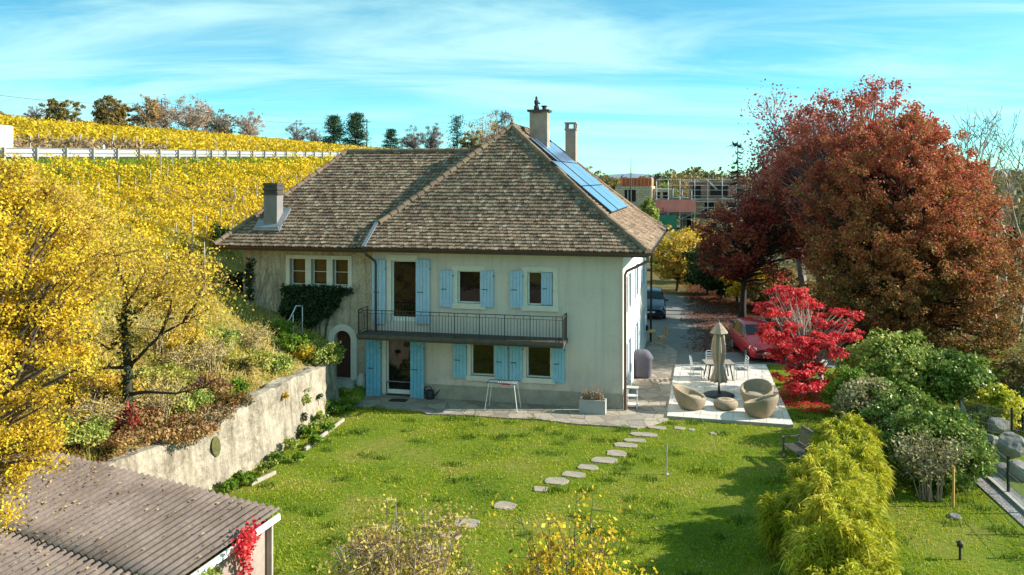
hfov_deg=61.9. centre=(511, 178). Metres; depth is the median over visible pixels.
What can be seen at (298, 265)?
window
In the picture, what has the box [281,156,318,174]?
vine row
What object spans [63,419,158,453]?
shrub
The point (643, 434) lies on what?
stepping stone
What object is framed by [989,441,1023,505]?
metal fence
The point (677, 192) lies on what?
valley wood
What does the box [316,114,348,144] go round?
pine tree
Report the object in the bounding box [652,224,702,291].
tree
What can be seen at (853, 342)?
shrub
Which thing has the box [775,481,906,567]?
bamboo clump
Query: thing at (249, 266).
climber
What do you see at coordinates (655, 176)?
conifer
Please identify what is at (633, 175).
hills
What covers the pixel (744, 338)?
parked car
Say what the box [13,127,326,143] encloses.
vine row
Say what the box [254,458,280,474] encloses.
weed clump
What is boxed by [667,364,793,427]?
patio
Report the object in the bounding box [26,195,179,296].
vine row
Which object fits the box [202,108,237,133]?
bare tree
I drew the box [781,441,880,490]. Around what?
bamboo clump
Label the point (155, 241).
vine row
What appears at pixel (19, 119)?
vine row
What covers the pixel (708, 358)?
dining chair
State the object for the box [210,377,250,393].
shrub
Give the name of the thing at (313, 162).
vine row
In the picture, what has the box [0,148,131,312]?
yellow tree
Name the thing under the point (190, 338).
bank leaves
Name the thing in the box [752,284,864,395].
japanese maple
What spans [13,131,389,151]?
vine row
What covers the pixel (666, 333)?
wooden chair
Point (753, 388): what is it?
tub chair
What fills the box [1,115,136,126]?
vine row
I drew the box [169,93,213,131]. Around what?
bare tree
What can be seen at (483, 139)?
tree
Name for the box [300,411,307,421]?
wall plant
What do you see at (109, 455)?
fallen leaves
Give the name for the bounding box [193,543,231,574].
ivy
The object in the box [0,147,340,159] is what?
guard rail
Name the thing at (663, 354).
side terrace
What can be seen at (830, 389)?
shrub
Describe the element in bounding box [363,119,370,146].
utility pole
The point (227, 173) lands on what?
vine row
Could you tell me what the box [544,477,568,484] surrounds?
stepping stone
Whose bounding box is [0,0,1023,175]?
sky
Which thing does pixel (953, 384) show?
shrub
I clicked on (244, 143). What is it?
vine row
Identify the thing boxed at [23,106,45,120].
bare tree
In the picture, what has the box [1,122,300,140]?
vine row
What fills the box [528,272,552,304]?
window
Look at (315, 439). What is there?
weed clump
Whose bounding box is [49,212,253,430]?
ivied tree
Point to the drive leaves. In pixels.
(715, 313)
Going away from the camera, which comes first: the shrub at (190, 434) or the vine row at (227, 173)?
the shrub at (190, 434)
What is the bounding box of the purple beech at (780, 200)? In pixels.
[753,102,869,284]
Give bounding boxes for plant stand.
[627,386,638,408]
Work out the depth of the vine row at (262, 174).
59.75 m
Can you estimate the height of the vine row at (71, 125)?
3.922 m
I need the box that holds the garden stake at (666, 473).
[664,443,668,474]
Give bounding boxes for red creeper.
[230,515,265,574]
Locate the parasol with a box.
[703,320,734,398]
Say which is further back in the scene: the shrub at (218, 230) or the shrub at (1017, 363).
the shrub at (218, 230)
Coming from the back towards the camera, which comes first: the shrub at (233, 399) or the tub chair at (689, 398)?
the tub chair at (689, 398)
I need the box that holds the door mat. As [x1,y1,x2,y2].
[389,398,407,401]
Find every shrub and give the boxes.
[29,414,116,446]
[59,369,145,403]
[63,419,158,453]
[106,402,166,428]
[134,362,199,388]
[141,411,220,446]
[145,322,215,347]
[155,388,214,411]
[181,370,234,394]
[183,401,237,423]
[187,324,242,347]
[204,223,231,245]
[207,390,255,408]
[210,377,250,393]
[211,347,274,368]
[224,271,242,290]
[256,351,297,373]
[262,318,297,336]
[271,331,313,353]
[289,344,316,359]
[297,338,346,365]
[312,485,481,574]
[322,508,440,572]
[488,485,657,574]
[639,196,661,222]
[647,236,681,269]
[683,258,716,293]
[718,262,785,305]
[740,266,812,306]
[791,278,856,324]
[819,365,868,415]
[829,373,897,425]
[831,326,936,392]
[839,332,890,358]
[886,424,983,501]
[916,347,997,405]
[958,382,1023,433]
[996,351,1023,392]
[1009,382,1023,421]
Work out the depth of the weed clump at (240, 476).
24.86 m
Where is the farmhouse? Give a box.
[212,96,668,410]
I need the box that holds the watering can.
[424,386,439,399]
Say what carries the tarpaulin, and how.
hanging from the scaffolding at (694, 195)
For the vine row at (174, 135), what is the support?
on the ground at (368, 441)
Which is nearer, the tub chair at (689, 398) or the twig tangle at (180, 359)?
the twig tangle at (180, 359)
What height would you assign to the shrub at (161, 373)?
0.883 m
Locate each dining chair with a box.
[689,355,703,379]
[706,350,714,373]
[733,355,748,379]
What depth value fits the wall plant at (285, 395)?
28.52 m
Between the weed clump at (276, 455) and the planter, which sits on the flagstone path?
the planter
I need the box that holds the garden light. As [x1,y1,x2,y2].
[956,540,963,559]
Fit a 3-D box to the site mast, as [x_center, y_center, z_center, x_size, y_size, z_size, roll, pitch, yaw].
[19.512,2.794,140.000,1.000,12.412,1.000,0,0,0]
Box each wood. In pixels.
[586,164,1023,198]
[674,189,785,223]
[777,170,1023,270]
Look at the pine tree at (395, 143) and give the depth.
154.41 m
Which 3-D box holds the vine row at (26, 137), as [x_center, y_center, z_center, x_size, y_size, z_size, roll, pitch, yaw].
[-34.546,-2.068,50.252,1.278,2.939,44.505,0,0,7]
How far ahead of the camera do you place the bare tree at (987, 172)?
59.68 m
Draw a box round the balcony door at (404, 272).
[393,260,415,320]
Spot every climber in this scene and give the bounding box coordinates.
[241,257,256,301]
[247,258,284,313]
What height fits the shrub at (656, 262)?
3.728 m
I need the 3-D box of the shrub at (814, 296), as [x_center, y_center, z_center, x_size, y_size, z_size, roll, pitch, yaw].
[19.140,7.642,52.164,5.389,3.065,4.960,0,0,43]
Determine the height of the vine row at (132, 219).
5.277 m
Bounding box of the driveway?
[644,294,841,367]
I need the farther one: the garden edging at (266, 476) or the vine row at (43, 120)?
the vine row at (43, 120)
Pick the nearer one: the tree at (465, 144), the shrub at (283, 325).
the shrub at (283, 325)
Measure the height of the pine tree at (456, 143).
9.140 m
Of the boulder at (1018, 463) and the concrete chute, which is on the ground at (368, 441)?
the boulder at (1018, 463)
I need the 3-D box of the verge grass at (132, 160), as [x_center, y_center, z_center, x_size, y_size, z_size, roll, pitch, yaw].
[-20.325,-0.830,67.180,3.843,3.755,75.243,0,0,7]
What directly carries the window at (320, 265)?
in the farmhouse
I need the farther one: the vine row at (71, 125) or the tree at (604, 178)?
the tree at (604, 178)
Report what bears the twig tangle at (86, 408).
on the ground at (368, 441)
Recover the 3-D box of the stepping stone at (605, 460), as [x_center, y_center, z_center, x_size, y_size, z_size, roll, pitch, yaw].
[2.947,9.015,27.203,0.872,0.100,0.572,0,0,10]
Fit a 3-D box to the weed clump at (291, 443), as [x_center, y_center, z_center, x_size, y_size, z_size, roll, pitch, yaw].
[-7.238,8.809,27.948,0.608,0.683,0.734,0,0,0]
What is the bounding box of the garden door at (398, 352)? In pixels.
[387,341,409,393]
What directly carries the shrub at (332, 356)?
on the ground at (368, 441)
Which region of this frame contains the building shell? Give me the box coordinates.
[655,181,750,229]
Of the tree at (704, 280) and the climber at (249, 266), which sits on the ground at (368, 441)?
the tree at (704, 280)
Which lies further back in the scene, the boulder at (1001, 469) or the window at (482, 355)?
the window at (482, 355)
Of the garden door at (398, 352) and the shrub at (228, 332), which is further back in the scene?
the garden door at (398, 352)
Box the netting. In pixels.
[658,215,676,230]
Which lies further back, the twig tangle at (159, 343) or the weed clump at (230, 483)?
the twig tangle at (159, 343)
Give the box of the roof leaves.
[0,446,264,574]
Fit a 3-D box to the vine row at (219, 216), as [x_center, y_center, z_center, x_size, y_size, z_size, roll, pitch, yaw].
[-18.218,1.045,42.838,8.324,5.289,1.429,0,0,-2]
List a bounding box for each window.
[292,259,304,283]
[314,259,326,284]
[335,259,347,284]
[458,271,479,302]
[472,345,493,375]
[527,347,550,377]
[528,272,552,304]
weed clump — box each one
[217,477,240,492]
[231,470,257,485]
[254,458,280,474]
[265,451,286,461]
[282,437,299,452]
[292,451,307,462]
[297,422,317,437]
[305,434,324,445]
[312,410,332,425]
[319,422,334,431]
[325,398,345,414]
[337,398,353,409]
[339,386,353,398]
[346,395,361,403]
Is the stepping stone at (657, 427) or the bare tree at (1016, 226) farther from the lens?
the bare tree at (1016, 226)
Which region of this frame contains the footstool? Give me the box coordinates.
[713,397,737,410]
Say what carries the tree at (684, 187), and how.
on the ground at (368, 441)
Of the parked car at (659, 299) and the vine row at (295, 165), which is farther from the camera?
the vine row at (295, 165)
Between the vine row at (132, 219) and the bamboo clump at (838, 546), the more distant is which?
the vine row at (132, 219)
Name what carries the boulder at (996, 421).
on the ground at (368, 441)
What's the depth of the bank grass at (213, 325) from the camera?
32.92 m
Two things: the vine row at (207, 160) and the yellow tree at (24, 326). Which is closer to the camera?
the yellow tree at (24, 326)
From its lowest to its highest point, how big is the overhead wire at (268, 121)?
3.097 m
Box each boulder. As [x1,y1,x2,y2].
[947,513,961,519]
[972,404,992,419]
[987,417,1009,432]
[987,434,997,450]
[993,462,1011,476]
[996,432,1023,458]
[1010,459,1023,481]
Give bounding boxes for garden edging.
[250,470,275,485]
[304,418,344,450]
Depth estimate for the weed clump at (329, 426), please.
30.13 m
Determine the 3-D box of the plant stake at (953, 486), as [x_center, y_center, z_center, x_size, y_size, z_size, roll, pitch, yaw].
[12.105,8.500,23.400,0.071,1.201,0.070,0,0,0]
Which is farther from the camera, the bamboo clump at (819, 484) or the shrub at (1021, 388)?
the shrub at (1021, 388)
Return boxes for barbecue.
[634,349,652,377]
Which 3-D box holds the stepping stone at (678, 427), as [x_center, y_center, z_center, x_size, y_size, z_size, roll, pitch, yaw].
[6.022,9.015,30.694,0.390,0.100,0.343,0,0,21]
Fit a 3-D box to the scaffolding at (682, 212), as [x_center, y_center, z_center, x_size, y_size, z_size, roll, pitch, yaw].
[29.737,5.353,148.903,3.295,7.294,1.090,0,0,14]
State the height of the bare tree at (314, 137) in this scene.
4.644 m
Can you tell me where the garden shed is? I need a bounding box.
[0,444,280,574]
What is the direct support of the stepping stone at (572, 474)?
on the ground at (368, 441)
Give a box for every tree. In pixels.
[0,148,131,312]
[0,158,134,532]
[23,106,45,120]
[38,98,85,123]
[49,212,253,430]
[90,94,126,126]
[108,104,134,125]
[128,94,164,129]
[147,94,177,128]
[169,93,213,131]
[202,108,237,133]
[222,122,233,133]
[233,108,265,135]
[284,120,313,139]
[306,128,321,141]
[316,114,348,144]
[339,111,375,147]
[381,128,402,148]
[397,125,427,148]
[418,123,443,148]
[444,114,466,147]
[458,129,482,147]
[463,113,501,144]
[487,107,513,139]
[602,176,619,185]
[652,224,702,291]
[660,182,679,220]
[669,173,698,196]
[670,223,714,268]
[681,236,754,299]
[690,168,815,316]
[691,206,742,243]
[727,124,787,309]
[733,78,840,288]
[881,110,1007,212]
[951,96,1021,240]
[951,107,1016,328]
[959,126,1023,302]
[981,110,1023,342]
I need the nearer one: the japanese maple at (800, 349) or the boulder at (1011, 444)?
the boulder at (1011, 444)
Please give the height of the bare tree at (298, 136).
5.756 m
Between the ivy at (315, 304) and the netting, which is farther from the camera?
the netting
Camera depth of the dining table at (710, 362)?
37.74 m
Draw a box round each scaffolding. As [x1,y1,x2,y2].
[656,178,751,226]
[673,188,691,228]
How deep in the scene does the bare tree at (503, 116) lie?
169.49 m
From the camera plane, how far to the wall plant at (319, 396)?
31.57 m
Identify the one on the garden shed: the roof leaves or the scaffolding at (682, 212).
the roof leaves
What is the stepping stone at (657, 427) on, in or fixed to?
on the ground at (368, 441)
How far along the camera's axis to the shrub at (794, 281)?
57.12 m
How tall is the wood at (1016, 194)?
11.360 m
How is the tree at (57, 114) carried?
on the ground at (368, 441)
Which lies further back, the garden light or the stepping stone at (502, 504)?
the stepping stone at (502, 504)
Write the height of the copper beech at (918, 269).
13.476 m
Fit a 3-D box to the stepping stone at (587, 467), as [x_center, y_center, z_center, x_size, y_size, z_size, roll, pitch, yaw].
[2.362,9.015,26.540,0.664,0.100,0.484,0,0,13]
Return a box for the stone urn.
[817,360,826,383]
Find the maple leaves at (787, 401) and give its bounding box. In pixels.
[777,389,830,412]
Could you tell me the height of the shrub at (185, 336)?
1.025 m
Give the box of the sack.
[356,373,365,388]
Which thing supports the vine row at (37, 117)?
on the ground at (368, 441)
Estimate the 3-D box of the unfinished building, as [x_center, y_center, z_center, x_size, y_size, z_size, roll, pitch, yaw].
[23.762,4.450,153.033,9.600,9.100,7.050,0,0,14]
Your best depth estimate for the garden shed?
16.51 m
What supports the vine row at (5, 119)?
on the ground at (368, 441)
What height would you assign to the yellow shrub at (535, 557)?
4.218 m
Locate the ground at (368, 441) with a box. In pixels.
[0,133,1023,574]
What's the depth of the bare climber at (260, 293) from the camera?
36.79 m
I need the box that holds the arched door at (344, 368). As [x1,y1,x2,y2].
[337,331,350,377]
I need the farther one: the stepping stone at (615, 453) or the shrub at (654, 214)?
the shrub at (654, 214)
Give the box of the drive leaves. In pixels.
[677,282,842,351]
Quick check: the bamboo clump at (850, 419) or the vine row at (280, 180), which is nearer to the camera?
the bamboo clump at (850, 419)
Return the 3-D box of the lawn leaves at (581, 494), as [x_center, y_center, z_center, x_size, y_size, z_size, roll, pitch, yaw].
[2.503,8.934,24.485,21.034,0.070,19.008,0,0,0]
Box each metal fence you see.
[959,396,1023,437]
[959,397,972,422]
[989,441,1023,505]
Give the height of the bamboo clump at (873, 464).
2.349 m
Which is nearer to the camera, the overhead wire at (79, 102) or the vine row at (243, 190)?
the vine row at (243, 190)
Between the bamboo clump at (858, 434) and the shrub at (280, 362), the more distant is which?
the shrub at (280, 362)
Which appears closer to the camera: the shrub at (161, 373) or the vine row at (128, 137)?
the shrub at (161, 373)
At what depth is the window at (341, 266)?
36.32 m
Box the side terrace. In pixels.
[645,340,676,366]
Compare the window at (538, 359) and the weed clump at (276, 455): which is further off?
the window at (538, 359)
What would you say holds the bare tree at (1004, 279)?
on the ground at (368, 441)
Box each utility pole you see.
[157,99,165,128]
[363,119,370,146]
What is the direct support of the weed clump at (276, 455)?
on the ground at (368, 441)
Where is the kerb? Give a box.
[985,475,1023,511]
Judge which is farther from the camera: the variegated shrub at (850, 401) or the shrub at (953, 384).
the shrub at (953, 384)
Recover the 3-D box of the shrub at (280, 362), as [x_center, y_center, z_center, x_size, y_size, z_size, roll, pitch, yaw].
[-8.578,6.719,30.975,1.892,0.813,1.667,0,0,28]
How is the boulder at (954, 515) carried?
on the ground at (368, 441)
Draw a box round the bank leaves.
[29,264,321,429]
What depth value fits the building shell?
149.25 m
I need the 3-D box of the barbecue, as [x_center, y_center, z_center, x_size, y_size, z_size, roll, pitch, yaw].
[5.856,8.345,38.437,1.026,1.290,0.734,0,0,8]
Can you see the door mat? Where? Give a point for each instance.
(397, 400)
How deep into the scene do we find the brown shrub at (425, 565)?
14.32 m
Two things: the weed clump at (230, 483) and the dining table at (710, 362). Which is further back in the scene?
the dining table at (710, 362)
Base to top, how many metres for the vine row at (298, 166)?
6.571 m
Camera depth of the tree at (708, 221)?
95.43 m
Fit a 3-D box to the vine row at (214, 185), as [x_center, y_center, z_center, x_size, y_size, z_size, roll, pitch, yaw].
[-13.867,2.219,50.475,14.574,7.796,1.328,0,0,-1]
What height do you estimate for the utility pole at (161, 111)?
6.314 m
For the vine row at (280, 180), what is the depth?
57.84 m
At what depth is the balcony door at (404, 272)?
35.23 m
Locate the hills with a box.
[597,169,1022,177]
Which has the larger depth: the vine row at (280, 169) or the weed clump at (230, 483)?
the vine row at (280, 169)
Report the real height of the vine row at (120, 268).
4.652 m
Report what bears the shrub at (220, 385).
on the ground at (368, 441)
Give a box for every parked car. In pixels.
[647,287,667,317]
[730,317,784,359]
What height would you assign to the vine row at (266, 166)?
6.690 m
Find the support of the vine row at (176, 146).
on the ground at (368, 441)
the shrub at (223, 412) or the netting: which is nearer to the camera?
the shrub at (223, 412)
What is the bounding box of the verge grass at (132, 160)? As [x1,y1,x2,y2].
[0,157,329,187]
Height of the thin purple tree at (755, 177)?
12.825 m
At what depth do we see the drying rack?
32.98 m
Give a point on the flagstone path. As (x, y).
(654, 390)
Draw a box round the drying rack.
[485,379,520,408]
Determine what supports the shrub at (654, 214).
on the ground at (368, 441)
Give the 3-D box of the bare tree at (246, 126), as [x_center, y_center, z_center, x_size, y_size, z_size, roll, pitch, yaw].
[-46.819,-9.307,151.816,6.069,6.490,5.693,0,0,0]
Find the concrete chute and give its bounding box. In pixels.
[705,178,716,189]
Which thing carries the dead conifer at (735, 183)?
on the ground at (368, 441)
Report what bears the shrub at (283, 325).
on the ground at (368, 441)
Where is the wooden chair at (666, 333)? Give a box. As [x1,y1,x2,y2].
[655,326,668,345]
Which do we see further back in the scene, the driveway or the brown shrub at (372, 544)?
the driveway
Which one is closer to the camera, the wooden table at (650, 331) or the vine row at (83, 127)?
the wooden table at (650, 331)
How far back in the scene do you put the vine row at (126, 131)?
99.05 m
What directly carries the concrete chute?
attached to the scaffolding at (694, 195)
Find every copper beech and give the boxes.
[760,74,968,331]
[790,103,1023,357]
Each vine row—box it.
[0,115,173,128]
[0,118,216,132]
[0,118,235,135]
[0,120,261,137]
[0,122,274,138]
[0,158,189,265]
[1,114,91,123]
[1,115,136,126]
[1,118,234,134]
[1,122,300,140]
[2,123,304,145]
[7,125,318,144]
[8,117,208,132]
[10,179,221,291]
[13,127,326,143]
[13,128,357,145]
[13,129,381,147]
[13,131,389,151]
[13,133,135,148]
[13,134,166,158]
[15,155,207,252]
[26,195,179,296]
[41,153,216,252]
[69,147,233,233]
[86,240,136,294]
[93,155,243,228]
[112,158,254,223]
[132,138,388,151]
[133,151,260,222]
[152,150,263,211]
[158,140,386,156]
[169,156,263,210]
[188,155,265,204]
[201,149,286,198]
[214,157,294,192]
[226,156,298,189]
[238,158,300,186]
[248,152,303,185]
[261,157,307,180]
[270,154,314,177]
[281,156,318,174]
[288,152,323,172]
[295,150,319,174]
[306,152,325,167]
[321,153,334,161]
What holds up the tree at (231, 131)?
on the ground at (368, 441)
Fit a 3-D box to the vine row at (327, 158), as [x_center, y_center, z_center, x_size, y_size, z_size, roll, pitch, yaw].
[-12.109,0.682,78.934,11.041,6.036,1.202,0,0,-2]
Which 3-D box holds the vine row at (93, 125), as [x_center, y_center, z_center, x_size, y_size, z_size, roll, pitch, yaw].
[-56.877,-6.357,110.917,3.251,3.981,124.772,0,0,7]
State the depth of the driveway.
49.05 m
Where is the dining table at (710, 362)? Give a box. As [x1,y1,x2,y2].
[702,359,734,380]
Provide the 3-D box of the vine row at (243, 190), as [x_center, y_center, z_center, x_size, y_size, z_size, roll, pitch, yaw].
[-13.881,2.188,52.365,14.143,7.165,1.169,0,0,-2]
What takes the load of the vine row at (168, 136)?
on the ground at (368, 441)
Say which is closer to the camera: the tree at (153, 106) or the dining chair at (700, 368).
the dining chair at (700, 368)
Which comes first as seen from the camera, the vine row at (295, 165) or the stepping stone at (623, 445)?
the stepping stone at (623, 445)
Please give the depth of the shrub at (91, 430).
21.58 m
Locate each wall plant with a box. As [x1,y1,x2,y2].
[282,392,289,404]
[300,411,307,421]
[302,388,311,403]
[316,393,323,404]
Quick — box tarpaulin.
[655,200,695,211]
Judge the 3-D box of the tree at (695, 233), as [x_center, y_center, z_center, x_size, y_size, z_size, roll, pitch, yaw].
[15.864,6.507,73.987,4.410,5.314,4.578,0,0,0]
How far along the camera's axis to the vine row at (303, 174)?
65.44 m
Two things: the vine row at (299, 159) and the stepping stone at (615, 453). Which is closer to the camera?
the stepping stone at (615, 453)
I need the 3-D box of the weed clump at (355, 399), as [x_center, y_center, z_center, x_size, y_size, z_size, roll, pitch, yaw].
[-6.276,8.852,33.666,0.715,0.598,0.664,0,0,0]
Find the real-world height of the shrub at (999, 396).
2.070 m
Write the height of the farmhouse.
12.987 m
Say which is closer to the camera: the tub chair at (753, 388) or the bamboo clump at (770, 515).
the bamboo clump at (770, 515)
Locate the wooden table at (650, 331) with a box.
[645,329,654,345]
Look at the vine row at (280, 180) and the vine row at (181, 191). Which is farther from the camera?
the vine row at (280, 180)
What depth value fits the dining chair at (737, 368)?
37.56 m
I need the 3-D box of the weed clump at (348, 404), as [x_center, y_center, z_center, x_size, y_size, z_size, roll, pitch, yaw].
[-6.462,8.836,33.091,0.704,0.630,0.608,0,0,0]
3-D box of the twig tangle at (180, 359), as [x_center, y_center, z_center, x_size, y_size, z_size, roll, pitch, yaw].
[-10.560,5.901,27.827,1.982,1.635,1.921,0,0,-18]
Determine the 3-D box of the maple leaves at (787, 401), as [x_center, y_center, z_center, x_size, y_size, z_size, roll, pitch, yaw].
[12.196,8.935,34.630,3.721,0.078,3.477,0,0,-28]
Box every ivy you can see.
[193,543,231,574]
[277,283,353,338]
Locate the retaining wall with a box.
[97,362,338,490]
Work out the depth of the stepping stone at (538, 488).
24.67 m
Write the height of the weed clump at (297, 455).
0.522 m
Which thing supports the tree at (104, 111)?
on the ground at (368, 441)
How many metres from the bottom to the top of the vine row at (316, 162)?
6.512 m
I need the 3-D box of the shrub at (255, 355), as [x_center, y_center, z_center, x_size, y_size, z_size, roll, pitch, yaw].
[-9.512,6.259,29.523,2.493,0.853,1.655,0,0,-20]
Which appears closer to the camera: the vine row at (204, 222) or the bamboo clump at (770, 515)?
the bamboo clump at (770, 515)
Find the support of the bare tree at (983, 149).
on the ground at (368, 441)
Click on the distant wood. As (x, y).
(697, 171)
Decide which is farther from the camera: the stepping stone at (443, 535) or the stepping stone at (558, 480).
the stepping stone at (558, 480)
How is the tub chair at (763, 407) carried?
on the patio
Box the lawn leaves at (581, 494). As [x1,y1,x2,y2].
[233,402,1023,574]
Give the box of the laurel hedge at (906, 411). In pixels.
[852,376,999,491]
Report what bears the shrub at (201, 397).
on the ground at (368, 441)
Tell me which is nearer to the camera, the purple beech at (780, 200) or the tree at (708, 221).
the purple beech at (780, 200)
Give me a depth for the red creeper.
15.76 m
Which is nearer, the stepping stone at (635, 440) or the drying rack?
the stepping stone at (635, 440)
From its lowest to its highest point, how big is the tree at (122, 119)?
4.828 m
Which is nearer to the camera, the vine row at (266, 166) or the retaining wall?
the retaining wall
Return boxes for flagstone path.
[353,366,674,428]
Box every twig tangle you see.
[57,383,137,424]
[129,307,188,354]
[134,369,193,423]
[157,337,215,375]
[173,329,238,372]
[228,317,279,351]
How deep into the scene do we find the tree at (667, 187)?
163.94 m
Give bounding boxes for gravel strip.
[973,473,1023,526]
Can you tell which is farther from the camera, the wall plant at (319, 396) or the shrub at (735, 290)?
the shrub at (735, 290)
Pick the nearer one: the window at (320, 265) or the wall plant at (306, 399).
the wall plant at (306, 399)
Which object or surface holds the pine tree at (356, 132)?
on the ground at (368, 441)
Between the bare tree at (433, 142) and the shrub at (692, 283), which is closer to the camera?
the shrub at (692, 283)
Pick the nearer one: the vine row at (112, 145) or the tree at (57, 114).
the vine row at (112, 145)
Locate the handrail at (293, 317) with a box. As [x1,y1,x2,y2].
[288,305,302,333]
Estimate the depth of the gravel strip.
23.91 m
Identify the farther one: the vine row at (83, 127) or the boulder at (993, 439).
the vine row at (83, 127)
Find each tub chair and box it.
[672,384,705,410]
[740,378,773,401]
[743,394,778,418]
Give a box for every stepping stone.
[418,544,443,554]
[439,531,460,538]
[454,518,479,528]
[493,501,516,509]
[533,486,547,491]
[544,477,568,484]
[562,471,585,477]
[577,464,598,470]
[590,457,617,463]
[606,450,626,456]
[614,442,636,447]
[623,438,645,442]
[629,432,657,436]
[648,425,665,429]
[674,426,684,429]
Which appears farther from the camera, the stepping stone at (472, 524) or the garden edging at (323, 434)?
the garden edging at (323, 434)
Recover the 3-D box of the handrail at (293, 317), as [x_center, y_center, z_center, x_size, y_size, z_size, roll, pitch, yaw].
[-8.922,5.977,35.117,0.761,1.514,0.134,0,0,-44]
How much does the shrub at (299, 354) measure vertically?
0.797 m
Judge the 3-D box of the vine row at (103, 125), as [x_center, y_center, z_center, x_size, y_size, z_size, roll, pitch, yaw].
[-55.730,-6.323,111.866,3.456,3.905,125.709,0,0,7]
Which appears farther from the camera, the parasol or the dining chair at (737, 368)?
the dining chair at (737, 368)
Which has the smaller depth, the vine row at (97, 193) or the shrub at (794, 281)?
the vine row at (97, 193)
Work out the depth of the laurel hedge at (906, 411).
25.27 m
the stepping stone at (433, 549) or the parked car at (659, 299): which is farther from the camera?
the parked car at (659, 299)
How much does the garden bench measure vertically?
1.016 m
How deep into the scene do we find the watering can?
34.55 m
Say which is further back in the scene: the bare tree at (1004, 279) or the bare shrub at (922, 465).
the bare tree at (1004, 279)
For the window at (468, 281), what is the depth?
34.62 m
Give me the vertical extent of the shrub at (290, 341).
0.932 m
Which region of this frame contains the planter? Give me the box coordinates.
[579,381,606,414]
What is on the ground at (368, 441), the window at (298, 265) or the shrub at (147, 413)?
the shrub at (147, 413)
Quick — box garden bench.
[782,425,813,459]
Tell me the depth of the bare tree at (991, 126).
65.58 m
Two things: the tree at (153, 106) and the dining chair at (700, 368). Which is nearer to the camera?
the dining chair at (700, 368)
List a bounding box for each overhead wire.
[1,95,160,103]
[165,102,356,123]
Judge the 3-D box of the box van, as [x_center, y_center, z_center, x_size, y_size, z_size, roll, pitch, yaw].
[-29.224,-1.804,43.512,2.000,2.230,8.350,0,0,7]
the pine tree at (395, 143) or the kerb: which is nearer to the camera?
the kerb
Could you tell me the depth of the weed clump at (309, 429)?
29.51 m
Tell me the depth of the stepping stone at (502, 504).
23.39 m
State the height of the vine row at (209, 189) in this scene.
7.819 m
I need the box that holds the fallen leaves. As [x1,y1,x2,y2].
[0,316,270,461]
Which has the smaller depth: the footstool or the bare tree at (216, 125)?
the footstool
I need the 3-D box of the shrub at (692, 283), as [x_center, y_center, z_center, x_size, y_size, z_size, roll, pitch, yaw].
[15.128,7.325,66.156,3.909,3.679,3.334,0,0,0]
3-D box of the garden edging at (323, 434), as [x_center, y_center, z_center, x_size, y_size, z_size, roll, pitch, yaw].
[-6.539,8.940,29.902,0.100,0.120,3.536,0,0,9]
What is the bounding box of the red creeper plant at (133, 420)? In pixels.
[111,402,143,434]
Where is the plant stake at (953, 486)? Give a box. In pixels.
[952,466,954,506]
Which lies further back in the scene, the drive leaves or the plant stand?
the drive leaves
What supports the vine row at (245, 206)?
on the ground at (368, 441)
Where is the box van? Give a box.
[0,125,12,157]
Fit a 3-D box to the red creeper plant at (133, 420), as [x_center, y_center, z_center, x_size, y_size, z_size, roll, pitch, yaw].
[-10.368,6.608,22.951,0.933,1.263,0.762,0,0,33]
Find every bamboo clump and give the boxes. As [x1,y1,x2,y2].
[752,485,805,558]
[772,504,909,574]
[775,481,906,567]
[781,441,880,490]
[783,453,893,527]
[808,410,884,447]
[816,420,889,465]
[818,433,896,511]
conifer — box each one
[649,172,678,216]
[717,141,749,301]
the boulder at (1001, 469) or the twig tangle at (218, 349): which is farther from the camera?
the twig tangle at (218, 349)
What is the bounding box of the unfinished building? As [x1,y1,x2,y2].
[615,178,672,212]
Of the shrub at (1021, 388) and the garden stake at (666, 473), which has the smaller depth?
the garden stake at (666, 473)
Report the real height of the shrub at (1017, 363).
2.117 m
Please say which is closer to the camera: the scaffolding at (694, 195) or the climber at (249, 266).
the climber at (249, 266)
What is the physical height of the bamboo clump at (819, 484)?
2.704 m
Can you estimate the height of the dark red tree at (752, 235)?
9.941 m
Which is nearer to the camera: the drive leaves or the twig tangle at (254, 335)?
the twig tangle at (254, 335)
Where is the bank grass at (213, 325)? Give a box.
[0,158,325,460]
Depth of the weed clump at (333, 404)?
32.47 m
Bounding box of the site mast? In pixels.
[630,173,631,202]
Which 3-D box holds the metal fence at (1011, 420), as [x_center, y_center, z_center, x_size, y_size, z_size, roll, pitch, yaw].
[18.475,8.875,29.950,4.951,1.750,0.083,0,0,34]
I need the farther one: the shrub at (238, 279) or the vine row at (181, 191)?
the vine row at (181, 191)
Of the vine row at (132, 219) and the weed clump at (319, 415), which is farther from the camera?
the vine row at (132, 219)
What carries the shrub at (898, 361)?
on the ground at (368, 441)
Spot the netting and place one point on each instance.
(671, 220)

